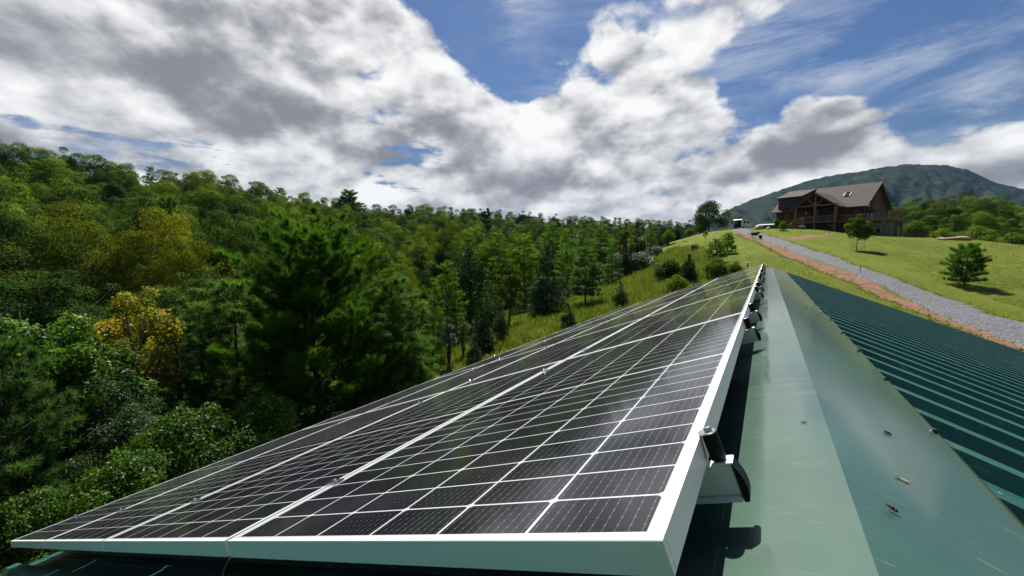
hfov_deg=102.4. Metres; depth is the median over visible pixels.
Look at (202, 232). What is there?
dark oak tree
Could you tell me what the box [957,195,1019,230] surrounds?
oak tree
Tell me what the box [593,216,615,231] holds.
oak tree
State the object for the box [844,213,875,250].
lawn maple
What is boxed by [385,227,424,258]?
oak tree
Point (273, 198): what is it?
oak tree
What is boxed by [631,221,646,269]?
cedar tree
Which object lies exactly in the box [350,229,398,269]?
oak tree
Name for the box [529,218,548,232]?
olive tree
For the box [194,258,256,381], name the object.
tree
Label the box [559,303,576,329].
meadow cedar
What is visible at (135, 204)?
oak tree
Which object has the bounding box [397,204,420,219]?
dark oak tree
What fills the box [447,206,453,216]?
oak tree
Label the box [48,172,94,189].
oak tree
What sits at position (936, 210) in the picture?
olive tree
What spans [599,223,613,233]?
oak tree
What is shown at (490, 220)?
oak tree
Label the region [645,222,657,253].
scrub pine
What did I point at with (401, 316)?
young pine
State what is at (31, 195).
oak tree
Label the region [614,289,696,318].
solar panel
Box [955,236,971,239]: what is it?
crest rock
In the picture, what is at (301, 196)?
oak tree
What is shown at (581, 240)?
scrub pine
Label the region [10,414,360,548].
solar panel
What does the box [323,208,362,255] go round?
oak tree
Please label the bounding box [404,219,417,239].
oak tree
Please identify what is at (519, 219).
dark oak tree
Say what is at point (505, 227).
oak tree
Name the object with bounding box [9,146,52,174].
oak tree
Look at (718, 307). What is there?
solar panel
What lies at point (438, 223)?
oak tree
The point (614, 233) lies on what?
oak tree
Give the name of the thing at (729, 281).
solar panel
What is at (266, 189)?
oak tree
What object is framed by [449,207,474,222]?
oak tree
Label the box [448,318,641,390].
solar panel
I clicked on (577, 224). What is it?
olive tree
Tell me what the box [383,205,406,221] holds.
oak tree
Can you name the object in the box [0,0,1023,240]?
sky
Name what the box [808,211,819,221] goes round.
window
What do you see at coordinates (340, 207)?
oak tree
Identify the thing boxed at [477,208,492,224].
dark oak tree
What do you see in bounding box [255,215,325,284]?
oak tree
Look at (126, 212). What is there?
oak tree
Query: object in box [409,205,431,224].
oak tree
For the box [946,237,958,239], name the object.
crest rock
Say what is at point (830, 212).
window
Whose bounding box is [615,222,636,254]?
yellow sapling
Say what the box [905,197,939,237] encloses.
dark oak tree
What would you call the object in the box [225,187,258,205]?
oak tree
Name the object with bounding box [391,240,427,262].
oak tree
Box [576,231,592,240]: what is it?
oak tree
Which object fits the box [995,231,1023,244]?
round bush
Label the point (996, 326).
gravel road
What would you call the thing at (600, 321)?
solar panel
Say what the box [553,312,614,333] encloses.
solar panel
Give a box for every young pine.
[0,333,116,535]
[163,277,278,425]
[341,272,440,396]
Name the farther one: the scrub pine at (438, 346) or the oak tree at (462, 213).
the oak tree at (462, 213)
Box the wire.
[221,556,230,575]
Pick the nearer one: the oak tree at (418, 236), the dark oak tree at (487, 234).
the oak tree at (418, 236)
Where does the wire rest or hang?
hanging from the solar panel at (212, 524)
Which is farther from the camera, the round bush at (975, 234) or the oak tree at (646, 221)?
the oak tree at (646, 221)
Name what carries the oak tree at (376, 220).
on the ground at (988, 298)
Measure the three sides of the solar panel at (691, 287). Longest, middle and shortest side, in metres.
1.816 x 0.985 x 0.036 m
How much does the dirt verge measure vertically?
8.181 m
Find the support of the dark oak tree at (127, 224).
on the ground at (988, 298)
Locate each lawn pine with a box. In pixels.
[705,238,729,260]
[719,232,737,252]
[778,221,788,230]
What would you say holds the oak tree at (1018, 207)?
on the ground at (988, 298)
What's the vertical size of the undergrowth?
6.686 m
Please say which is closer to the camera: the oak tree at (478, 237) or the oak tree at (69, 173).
the oak tree at (69, 173)
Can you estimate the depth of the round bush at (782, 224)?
69.17 m
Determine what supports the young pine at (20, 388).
on the ground at (988, 298)
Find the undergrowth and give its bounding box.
[0,320,473,574]
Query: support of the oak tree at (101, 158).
on the ground at (988, 298)
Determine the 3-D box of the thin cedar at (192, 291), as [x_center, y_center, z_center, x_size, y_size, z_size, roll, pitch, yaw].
[-13.910,3.526,18.402,4.300,7.347,4.208,-5,7,-43]
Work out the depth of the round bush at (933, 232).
79.03 m
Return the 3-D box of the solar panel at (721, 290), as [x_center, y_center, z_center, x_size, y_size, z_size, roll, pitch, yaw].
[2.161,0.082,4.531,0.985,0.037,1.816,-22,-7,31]
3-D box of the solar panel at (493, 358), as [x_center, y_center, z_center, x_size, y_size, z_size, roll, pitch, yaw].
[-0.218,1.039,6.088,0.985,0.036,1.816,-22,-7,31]
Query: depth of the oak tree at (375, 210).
182.37 m
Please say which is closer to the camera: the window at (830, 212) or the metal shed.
the window at (830, 212)
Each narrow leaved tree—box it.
[0,418,108,515]
[22,374,166,492]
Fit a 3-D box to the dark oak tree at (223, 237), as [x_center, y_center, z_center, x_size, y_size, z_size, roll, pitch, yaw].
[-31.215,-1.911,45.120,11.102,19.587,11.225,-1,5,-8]
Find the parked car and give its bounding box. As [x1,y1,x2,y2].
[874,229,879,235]
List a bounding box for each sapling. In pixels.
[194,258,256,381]
[439,317,458,363]
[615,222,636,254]
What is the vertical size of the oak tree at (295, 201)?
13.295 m
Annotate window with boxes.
[784,199,795,207]
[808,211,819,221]
[828,210,838,220]
[851,209,859,215]
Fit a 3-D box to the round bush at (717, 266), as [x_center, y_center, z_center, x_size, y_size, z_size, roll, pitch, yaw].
[18.325,-1.863,37.182,2.704,2.180,2.504,-4,7,-39]
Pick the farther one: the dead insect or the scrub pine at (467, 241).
the scrub pine at (467, 241)
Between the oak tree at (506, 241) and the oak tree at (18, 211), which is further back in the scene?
the oak tree at (506, 241)
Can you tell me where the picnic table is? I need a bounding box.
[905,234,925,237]
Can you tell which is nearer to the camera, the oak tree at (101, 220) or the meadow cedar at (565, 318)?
the meadow cedar at (565, 318)
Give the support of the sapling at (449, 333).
on the ground at (988, 298)
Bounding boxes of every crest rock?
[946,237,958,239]
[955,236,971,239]
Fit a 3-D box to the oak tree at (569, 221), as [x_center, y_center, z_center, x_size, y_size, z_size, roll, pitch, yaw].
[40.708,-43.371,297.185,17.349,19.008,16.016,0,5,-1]
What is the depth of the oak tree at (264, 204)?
86.75 m
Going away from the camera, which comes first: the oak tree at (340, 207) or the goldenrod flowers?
the goldenrod flowers
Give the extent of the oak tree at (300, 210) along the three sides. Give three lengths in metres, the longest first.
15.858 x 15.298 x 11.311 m
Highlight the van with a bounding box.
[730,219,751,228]
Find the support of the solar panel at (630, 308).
attached to the mounting rail
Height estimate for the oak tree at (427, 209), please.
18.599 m
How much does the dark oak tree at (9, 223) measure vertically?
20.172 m
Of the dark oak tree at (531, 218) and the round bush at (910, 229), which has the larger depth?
the dark oak tree at (531, 218)
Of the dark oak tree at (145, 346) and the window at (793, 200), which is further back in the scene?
the window at (793, 200)
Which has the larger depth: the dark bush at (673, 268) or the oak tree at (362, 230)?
the oak tree at (362, 230)
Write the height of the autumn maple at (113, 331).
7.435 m
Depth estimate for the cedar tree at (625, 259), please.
55.64 m
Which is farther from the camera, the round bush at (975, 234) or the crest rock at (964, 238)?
the round bush at (975, 234)
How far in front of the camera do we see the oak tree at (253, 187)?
128.84 m
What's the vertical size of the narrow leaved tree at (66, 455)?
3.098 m
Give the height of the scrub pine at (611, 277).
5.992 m
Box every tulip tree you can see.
[312,200,335,212]
[392,244,438,298]
[394,220,413,236]
[492,246,511,263]
[616,243,627,252]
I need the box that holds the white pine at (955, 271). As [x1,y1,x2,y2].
[939,242,992,285]
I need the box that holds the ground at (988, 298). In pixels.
[0,228,1023,567]
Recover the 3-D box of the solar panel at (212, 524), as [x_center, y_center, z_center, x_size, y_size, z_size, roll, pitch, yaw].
[-0.554,0.673,1.946,0.985,0.036,1.816,-22,-7,31]
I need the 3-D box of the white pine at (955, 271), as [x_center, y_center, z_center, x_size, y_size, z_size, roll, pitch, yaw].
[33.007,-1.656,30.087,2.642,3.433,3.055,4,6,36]
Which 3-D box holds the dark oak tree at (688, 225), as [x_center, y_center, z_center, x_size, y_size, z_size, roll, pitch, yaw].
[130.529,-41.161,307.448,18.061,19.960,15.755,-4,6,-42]
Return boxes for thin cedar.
[141,305,222,462]
[150,287,246,441]
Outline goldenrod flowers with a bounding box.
[450,244,742,365]
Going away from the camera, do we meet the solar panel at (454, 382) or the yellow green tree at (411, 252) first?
the solar panel at (454, 382)
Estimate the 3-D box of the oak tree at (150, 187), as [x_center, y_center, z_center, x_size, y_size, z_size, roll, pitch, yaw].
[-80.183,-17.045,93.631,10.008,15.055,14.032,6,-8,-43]
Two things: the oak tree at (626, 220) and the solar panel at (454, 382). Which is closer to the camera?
the solar panel at (454, 382)
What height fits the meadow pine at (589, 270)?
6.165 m
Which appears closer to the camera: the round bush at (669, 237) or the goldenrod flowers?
the goldenrod flowers
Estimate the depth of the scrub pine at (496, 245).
65.03 m
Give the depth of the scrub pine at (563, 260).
55.55 m
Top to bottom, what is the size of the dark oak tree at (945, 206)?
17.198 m
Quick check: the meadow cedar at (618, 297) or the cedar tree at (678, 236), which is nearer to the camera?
the meadow cedar at (618, 297)
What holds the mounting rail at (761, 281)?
attached to the roof
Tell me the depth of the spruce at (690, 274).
37.27 m
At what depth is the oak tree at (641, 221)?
294.09 m
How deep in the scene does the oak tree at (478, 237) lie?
113.27 m
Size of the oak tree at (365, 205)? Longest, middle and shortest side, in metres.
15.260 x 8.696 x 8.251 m
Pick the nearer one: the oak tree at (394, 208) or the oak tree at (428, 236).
the oak tree at (428, 236)
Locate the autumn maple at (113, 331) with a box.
[88,286,186,411]
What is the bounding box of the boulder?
[754,225,763,229]
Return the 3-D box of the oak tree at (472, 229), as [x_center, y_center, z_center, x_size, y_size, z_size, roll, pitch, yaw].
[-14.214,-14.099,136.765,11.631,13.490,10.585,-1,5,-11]
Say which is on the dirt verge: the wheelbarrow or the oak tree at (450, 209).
the wheelbarrow
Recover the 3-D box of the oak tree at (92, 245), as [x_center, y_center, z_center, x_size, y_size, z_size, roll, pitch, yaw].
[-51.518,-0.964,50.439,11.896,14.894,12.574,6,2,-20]
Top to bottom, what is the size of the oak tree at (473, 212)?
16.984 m
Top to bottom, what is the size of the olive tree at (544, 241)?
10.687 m
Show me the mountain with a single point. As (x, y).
(902, 183)
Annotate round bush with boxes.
[661,230,675,244]
[664,274,688,291]
[685,228,693,236]
[693,221,707,233]
[702,256,728,276]
[728,261,743,273]
[774,218,779,228]
[902,219,932,237]
[925,231,937,237]
[935,228,958,237]
[955,225,1003,239]
[974,234,1000,241]
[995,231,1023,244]
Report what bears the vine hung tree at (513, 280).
on the ground at (988, 298)
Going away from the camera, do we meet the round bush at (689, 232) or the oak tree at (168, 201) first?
the oak tree at (168, 201)
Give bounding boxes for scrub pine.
[416,280,451,365]
[423,259,472,349]
[457,232,489,314]
[476,257,508,323]
[479,229,514,306]
[504,233,545,313]
[534,222,569,283]
[550,229,579,297]
[572,219,591,273]
[581,223,615,284]
[599,240,624,285]
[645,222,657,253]
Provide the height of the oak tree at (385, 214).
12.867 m
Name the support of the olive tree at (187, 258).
on the ground at (988, 298)
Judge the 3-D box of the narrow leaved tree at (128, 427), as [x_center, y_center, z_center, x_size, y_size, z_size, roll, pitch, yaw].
[-11.998,4.667,12.457,3.490,4.419,3.101,-1,5,-6]
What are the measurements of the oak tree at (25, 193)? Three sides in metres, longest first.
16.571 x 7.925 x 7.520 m
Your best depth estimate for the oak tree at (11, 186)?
60.71 m
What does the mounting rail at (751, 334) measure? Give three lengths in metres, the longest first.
4.061 x 0.164 x 0.060 m
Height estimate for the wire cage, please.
1.356 m
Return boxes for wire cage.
[850,239,864,250]
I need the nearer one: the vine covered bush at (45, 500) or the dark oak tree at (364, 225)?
the vine covered bush at (45, 500)
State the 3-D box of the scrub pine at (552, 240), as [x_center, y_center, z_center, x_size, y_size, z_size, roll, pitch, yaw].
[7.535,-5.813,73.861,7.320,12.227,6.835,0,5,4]
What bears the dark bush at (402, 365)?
on the ground at (988, 298)
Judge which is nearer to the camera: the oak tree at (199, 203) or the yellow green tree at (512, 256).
the yellow green tree at (512, 256)
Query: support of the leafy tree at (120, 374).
on the ground at (988, 298)
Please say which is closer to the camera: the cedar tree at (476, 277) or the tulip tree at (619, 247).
the cedar tree at (476, 277)
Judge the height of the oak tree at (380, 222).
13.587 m
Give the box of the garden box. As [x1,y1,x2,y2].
[691,245,697,250]
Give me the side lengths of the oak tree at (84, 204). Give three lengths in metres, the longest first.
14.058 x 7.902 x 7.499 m
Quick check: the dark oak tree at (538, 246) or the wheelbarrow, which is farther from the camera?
the dark oak tree at (538, 246)
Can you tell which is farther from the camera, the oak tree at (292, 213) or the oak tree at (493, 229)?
the oak tree at (493, 229)
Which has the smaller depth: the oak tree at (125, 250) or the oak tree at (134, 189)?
the oak tree at (125, 250)
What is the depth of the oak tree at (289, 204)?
102.49 m
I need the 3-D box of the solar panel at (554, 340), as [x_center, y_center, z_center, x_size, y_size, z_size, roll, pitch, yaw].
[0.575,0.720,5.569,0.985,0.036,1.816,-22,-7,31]
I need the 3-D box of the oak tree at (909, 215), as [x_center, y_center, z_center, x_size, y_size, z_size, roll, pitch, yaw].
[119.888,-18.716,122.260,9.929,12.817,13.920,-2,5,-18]
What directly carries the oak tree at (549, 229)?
on the ground at (988, 298)
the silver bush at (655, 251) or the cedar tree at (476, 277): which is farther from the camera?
the silver bush at (655, 251)
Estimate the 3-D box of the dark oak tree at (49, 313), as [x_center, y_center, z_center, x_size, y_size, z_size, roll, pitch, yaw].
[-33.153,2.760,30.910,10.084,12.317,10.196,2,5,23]
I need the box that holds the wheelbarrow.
[750,232,761,238]
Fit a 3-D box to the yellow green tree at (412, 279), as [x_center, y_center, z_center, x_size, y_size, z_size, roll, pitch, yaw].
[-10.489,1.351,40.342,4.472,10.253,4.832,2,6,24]
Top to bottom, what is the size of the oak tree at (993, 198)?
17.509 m
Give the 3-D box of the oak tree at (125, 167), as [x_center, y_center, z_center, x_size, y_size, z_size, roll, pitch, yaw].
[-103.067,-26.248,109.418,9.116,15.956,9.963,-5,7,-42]
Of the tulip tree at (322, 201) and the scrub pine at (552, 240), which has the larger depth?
the tulip tree at (322, 201)
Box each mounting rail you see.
[71,426,750,517]
[269,316,760,441]
[324,302,761,420]
[415,286,763,385]
[444,281,763,374]
[495,275,764,355]
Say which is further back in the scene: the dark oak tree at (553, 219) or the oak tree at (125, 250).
the dark oak tree at (553, 219)
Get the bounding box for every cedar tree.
[446,245,498,341]
[525,243,568,317]
[615,240,633,278]
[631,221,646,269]
[656,221,667,246]
[674,224,681,240]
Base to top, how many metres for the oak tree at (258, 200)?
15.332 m
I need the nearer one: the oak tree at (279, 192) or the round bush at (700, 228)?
the round bush at (700, 228)
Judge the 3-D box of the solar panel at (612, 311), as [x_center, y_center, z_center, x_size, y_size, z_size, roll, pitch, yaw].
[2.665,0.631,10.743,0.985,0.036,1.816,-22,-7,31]
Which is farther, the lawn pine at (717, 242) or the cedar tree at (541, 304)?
the lawn pine at (717, 242)
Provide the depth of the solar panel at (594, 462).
0.75 m
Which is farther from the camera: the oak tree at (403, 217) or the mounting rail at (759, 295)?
the oak tree at (403, 217)
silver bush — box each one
[625,250,655,271]
[651,246,662,255]
[653,262,670,279]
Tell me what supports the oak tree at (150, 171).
on the ground at (988, 298)
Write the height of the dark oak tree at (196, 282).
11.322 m
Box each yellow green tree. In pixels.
[384,249,430,333]
[399,226,441,307]
[425,212,468,296]
[501,232,527,280]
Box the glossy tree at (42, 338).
[0,311,115,479]
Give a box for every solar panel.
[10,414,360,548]
[44,392,443,550]
[102,360,563,556]
[227,312,746,575]
[302,365,482,429]
[366,344,553,412]
[433,339,547,379]
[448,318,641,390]
[490,321,606,362]
[506,322,589,351]
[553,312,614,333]
[555,307,638,336]
[559,300,675,342]
[568,285,755,358]
[587,303,637,320]
[595,298,659,320]
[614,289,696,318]
[625,292,673,308]
[644,275,758,317]
[646,283,707,304]
[664,279,714,296]
[680,270,760,298]
[701,266,761,287]
[712,264,762,281]
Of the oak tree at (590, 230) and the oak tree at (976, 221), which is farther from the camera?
the oak tree at (590, 230)
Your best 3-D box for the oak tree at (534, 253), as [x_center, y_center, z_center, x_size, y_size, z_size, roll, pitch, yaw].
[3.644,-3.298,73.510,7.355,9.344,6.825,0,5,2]
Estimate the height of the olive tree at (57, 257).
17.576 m
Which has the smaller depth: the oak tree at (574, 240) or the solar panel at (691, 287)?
the solar panel at (691, 287)
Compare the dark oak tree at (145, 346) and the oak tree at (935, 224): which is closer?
the dark oak tree at (145, 346)
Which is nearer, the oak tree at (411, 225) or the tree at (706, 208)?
the tree at (706, 208)
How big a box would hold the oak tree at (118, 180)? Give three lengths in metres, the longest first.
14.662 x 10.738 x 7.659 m
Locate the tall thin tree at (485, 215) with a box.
[481,208,491,227]
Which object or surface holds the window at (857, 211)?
in the log house
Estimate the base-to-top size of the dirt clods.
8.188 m
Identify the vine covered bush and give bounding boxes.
[0,484,90,572]
[60,445,193,514]
[112,400,270,499]
[193,390,303,466]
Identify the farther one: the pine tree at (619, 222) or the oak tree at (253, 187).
the pine tree at (619, 222)
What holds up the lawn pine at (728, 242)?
on the ground at (988, 298)
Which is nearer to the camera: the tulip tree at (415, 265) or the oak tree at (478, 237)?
the tulip tree at (415, 265)
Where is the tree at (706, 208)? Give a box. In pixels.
[692,199,732,231]
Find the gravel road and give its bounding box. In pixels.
[732,228,1023,347]
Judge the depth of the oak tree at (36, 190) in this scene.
76.63 m
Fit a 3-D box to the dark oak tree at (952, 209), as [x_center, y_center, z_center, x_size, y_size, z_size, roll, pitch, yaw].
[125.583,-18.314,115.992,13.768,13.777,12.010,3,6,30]
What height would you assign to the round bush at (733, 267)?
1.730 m
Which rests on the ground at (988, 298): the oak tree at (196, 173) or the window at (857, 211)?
the oak tree at (196, 173)
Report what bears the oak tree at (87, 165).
on the ground at (988, 298)
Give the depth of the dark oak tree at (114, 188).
87.86 m
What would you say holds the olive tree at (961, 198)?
on the ground at (988, 298)
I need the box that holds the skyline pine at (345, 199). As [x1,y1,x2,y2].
[336,189,365,216]
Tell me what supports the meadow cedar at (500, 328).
on the ground at (988, 298)
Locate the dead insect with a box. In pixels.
[884,503,897,513]
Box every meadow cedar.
[463,334,482,366]
[491,303,510,341]
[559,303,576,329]
[611,281,628,306]
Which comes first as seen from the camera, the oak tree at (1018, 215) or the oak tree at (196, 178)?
the oak tree at (196, 178)
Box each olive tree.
[0,195,142,325]
[130,206,220,348]
[351,212,365,228]
[522,225,540,242]
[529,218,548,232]
[535,233,560,248]
[562,224,578,237]
[573,221,589,235]
[908,199,959,222]
[930,190,972,235]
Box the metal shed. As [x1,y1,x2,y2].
[755,224,777,228]
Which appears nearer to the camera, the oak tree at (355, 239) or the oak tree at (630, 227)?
the oak tree at (355, 239)
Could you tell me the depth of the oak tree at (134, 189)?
81.59 m
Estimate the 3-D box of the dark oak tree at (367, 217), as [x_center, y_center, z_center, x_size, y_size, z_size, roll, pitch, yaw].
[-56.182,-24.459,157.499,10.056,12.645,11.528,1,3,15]
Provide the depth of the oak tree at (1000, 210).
118.05 m
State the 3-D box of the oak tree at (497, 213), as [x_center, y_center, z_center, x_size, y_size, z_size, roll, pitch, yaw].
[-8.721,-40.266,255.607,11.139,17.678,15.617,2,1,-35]
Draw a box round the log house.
[772,182,903,236]
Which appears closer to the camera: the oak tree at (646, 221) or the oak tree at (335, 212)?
the oak tree at (335, 212)
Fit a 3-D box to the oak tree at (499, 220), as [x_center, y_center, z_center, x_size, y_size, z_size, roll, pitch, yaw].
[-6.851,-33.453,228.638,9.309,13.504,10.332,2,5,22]
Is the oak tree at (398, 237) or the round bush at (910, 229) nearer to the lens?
the round bush at (910, 229)
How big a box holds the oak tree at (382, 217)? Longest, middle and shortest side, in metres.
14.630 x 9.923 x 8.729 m
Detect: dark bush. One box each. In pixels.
[369,353,426,399]
[653,257,680,278]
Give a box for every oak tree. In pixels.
[0,140,39,170]
[0,159,40,182]
[0,170,102,313]
[0,174,25,207]
[0,175,32,203]
[0,203,58,313]
[0,243,135,373]
[1,198,67,239]
[3,156,76,186]
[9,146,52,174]
[9,183,46,202]
[12,148,85,179]
[13,181,117,240]
[22,166,103,202]
[28,172,82,216]
[29,218,141,316]
[37,198,128,256]
[42,146,104,185]
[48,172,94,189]
[64,196,106,228]
[68,311,164,434]
[69,151,108,185]
[71,202,221,317]
[75,264,212,392]
[76,157,141,187]
[85,194,181,286]
[86,168,141,191]
[87,182,121,205]
[96,170,153,194]
[100,171,139,211]
[101,197,169,244]
[102,193,207,281]
[109,163,142,191]
[112,184,146,217]
[114,179,194,212]
[121,179,202,228]
[137,243,240,365]
[139,181,186,203]
[142,166,157,184]
[151,167,193,193]
[154,193,207,276]
[160,169,189,190]
[173,174,201,200]
[180,174,227,211]
[182,169,212,186]
[185,204,239,245]
[187,182,224,203]
[188,186,238,238]
[190,233,262,279]
[196,190,285,229]
[197,180,280,339]
[199,186,256,222]
[202,170,225,190]
[221,172,248,194]
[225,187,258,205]
[234,215,279,247]
[235,191,276,220]
[236,180,270,200]
[244,200,284,228]
[251,182,288,201]
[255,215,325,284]
[264,205,315,230]
[265,192,288,207]
[267,204,332,230]
[274,187,288,200]
[275,197,303,216]
[288,196,311,214]
[297,191,312,205]
[304,199,331,218]
[305,204,332,230]
[320,196,357,211]
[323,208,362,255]
[325,209,353,230]
[338,205,357,222]
[347,230,405,321]
[349,215,376,235]
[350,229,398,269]
[350,234,415,324]
[354,225,403,262]
[356,208,374,224]
[358,203,372,217]
[367,204,395,225]
[372,216,383,227]
[373,210,396,222]
[375,212,396,232]
[378,219,396,233]
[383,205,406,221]
[383,222,414,252]
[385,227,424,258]
[390,211,411,224]
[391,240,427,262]
[392,218,408,230]
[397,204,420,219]
[400,215,436,237]
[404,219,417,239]
[407,225,434,245]
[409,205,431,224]
[410,223,441,247]
[411,211,429,226]
[416,204,439,220]
[416,237,473,300]
[426,213,446,231]
[427,229,457,262]
[431,205,459,218]
[432,217,448,231]
[445,213,465,227]
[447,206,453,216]
[447,222,462,236]
[448,217,470,239]
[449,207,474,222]
[450,237,485,275]
[460,214,479,226]
[463,226,484,244]
[466,218,486,240]
[468,208,483,223]
[468,231,480,254]
[470,223,485,241]
[472,230,485,249]
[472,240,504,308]
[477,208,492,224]
[477,236,508,255]
[479,215,499,227]
[484,219,499,236]
[484,226,509,248]
[485,222,505,238]
[490,209,508,224]
[491,216,503,228]
[500,221,517,234]
[501,217,522,228]
[505,211,513,223]
[505,229,519,247]
[507,234,531,251]
[508,211,528,226]
[515,212,537,225]
[521,231,540,247]
[521,243,550,294]
[534,225,549,244]
[534,242,546,262]
[538,228,551,238]
[543,214,561,227]
[554,248,580,277]
[558,214,579,231]
[560,234,576,244]
[562,238,577,253]
[572,216,594,228]
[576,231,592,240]
[586,216,596,225]
[586,227,594,236]
[590,223,599,232]
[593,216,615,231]
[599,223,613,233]
[611,228,621,236]
[612,224,624,231]
[623,219,639,229]
[625,224,634,232]
[631,218,649,230]
[635,225,652,235]
[639,219,657,228]
[646,234,660,245]
[651,219,672,232]
[651,226,659,236]
[665,219,674,242]
[673,221,686,235]
[680,219,695,237]
[887,210,903,227]
[891,199,933,215]
[894,203,951,225]
[898,220,912,235]
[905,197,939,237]
[911,214,951,234]
[932,199,988,229]
[937,197,965,214]
[938,212,970,236]
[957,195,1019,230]
[965,209,1011,236]
[966,193,1016,231]
[988,203,1023,226]
[991,216,1023,237]
[999,199,1023,217]
[1003,210,1023,230]
[1006,205,1023,221]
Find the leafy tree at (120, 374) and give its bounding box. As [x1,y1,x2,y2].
[11,344,161,491]
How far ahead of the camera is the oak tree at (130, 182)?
100.11 m
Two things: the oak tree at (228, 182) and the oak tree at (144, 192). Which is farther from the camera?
the oak tree at (228, 182)
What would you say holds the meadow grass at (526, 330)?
on the ground at (988, 298)
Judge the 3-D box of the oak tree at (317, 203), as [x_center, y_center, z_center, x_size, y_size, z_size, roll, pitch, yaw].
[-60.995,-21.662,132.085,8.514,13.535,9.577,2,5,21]
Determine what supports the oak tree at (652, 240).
on the ground at (988, 298)
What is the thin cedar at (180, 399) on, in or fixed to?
on the ground at (988, 298)
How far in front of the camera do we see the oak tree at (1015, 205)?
151.16 m
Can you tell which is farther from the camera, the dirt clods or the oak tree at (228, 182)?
the oak tree at (228, 182)
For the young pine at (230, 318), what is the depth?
18.13 m
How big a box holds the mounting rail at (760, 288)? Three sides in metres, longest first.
4.061 x 0.164 x 0.060 m
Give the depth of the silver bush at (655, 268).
41.06 m
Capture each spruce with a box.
[470,312,495,354]
[677,253,698,282]
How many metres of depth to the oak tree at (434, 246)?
87.21 m
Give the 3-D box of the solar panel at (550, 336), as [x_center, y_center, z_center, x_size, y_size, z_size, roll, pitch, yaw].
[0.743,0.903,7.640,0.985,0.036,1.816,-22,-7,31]
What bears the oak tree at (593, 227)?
on the ground at (988, 298)
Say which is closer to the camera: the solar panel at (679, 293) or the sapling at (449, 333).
the solar panel at (679, 293)
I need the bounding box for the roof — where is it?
[0,267,1023,575]
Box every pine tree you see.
[205,203,412,427]
[537,213,545,232]
[616,217,622,229]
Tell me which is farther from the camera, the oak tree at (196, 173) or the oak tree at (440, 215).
the oak tree at (440, 215)
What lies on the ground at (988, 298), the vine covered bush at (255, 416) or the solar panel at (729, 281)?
the vine covered bush at (255, 416)
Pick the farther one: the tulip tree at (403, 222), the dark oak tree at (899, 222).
the tulip tree at (403, 222)
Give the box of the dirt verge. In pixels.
[733,232,1023,349]
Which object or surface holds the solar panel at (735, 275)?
attached to the mounting rail
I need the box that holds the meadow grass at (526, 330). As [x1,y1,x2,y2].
[439,243,744,371]
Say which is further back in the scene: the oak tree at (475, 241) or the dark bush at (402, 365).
the oak tree at (475, 241)
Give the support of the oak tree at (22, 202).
on the ground at (988, 298)
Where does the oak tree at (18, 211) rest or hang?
on the ground at (988, 298)
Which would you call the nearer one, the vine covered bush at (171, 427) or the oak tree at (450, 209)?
the vine covered bush at (171, 427)
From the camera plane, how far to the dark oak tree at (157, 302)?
26.93 m
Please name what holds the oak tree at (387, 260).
on the ground at (988, 298)
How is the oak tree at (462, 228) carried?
on the ground at (988, 298)
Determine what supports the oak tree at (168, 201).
on the ground at (988, 298)
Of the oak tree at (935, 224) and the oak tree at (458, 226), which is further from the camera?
the oak tree at (458, 226)
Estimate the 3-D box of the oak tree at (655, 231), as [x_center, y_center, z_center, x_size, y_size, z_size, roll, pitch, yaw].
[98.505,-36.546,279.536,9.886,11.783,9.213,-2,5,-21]
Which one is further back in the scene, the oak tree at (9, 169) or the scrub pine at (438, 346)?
the oak tree at (9, 169)
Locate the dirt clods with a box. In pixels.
[732,232,1021,348]
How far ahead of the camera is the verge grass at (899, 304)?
37.45 m
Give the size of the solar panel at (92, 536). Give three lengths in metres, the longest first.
1.816 x 0.985 x 0.036 m
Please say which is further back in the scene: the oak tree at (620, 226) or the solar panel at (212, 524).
the oak tree at (620, 226)
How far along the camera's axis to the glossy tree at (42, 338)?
11.63 m
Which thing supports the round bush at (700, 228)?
on the ground at (988, 298)
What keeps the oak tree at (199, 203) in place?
on the ground at (988, 298)
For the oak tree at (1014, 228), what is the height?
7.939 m
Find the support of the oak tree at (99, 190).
on the ground at (988, 298)
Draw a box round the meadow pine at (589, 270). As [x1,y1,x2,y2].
[566,245,604,303]
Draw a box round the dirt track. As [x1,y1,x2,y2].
[762,234,833,239]
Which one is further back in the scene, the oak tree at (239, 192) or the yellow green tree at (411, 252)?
the oak tree at (239, 192)
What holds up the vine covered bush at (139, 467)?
on the ground at (988, 298)
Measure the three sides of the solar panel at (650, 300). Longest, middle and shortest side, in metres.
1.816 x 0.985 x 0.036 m
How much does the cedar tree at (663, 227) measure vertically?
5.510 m
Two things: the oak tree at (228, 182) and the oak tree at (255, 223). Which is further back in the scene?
the oak tree at (228, 182)
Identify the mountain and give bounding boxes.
[642,164,1023,242]
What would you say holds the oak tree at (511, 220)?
on the ground at (988, 298)
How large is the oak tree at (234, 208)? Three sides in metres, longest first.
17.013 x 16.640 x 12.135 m
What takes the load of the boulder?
on the ground at (988, 298)
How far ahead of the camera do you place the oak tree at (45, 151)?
103.10 m
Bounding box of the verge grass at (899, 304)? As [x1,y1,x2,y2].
[666,228,1023,350]
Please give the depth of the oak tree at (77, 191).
63.99 m
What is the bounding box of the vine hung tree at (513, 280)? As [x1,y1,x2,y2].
[495,260,524,323]
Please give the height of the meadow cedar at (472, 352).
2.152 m
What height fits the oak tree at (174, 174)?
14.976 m
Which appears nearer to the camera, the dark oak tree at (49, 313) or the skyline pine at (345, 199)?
the dark oak tree at (49, 313)

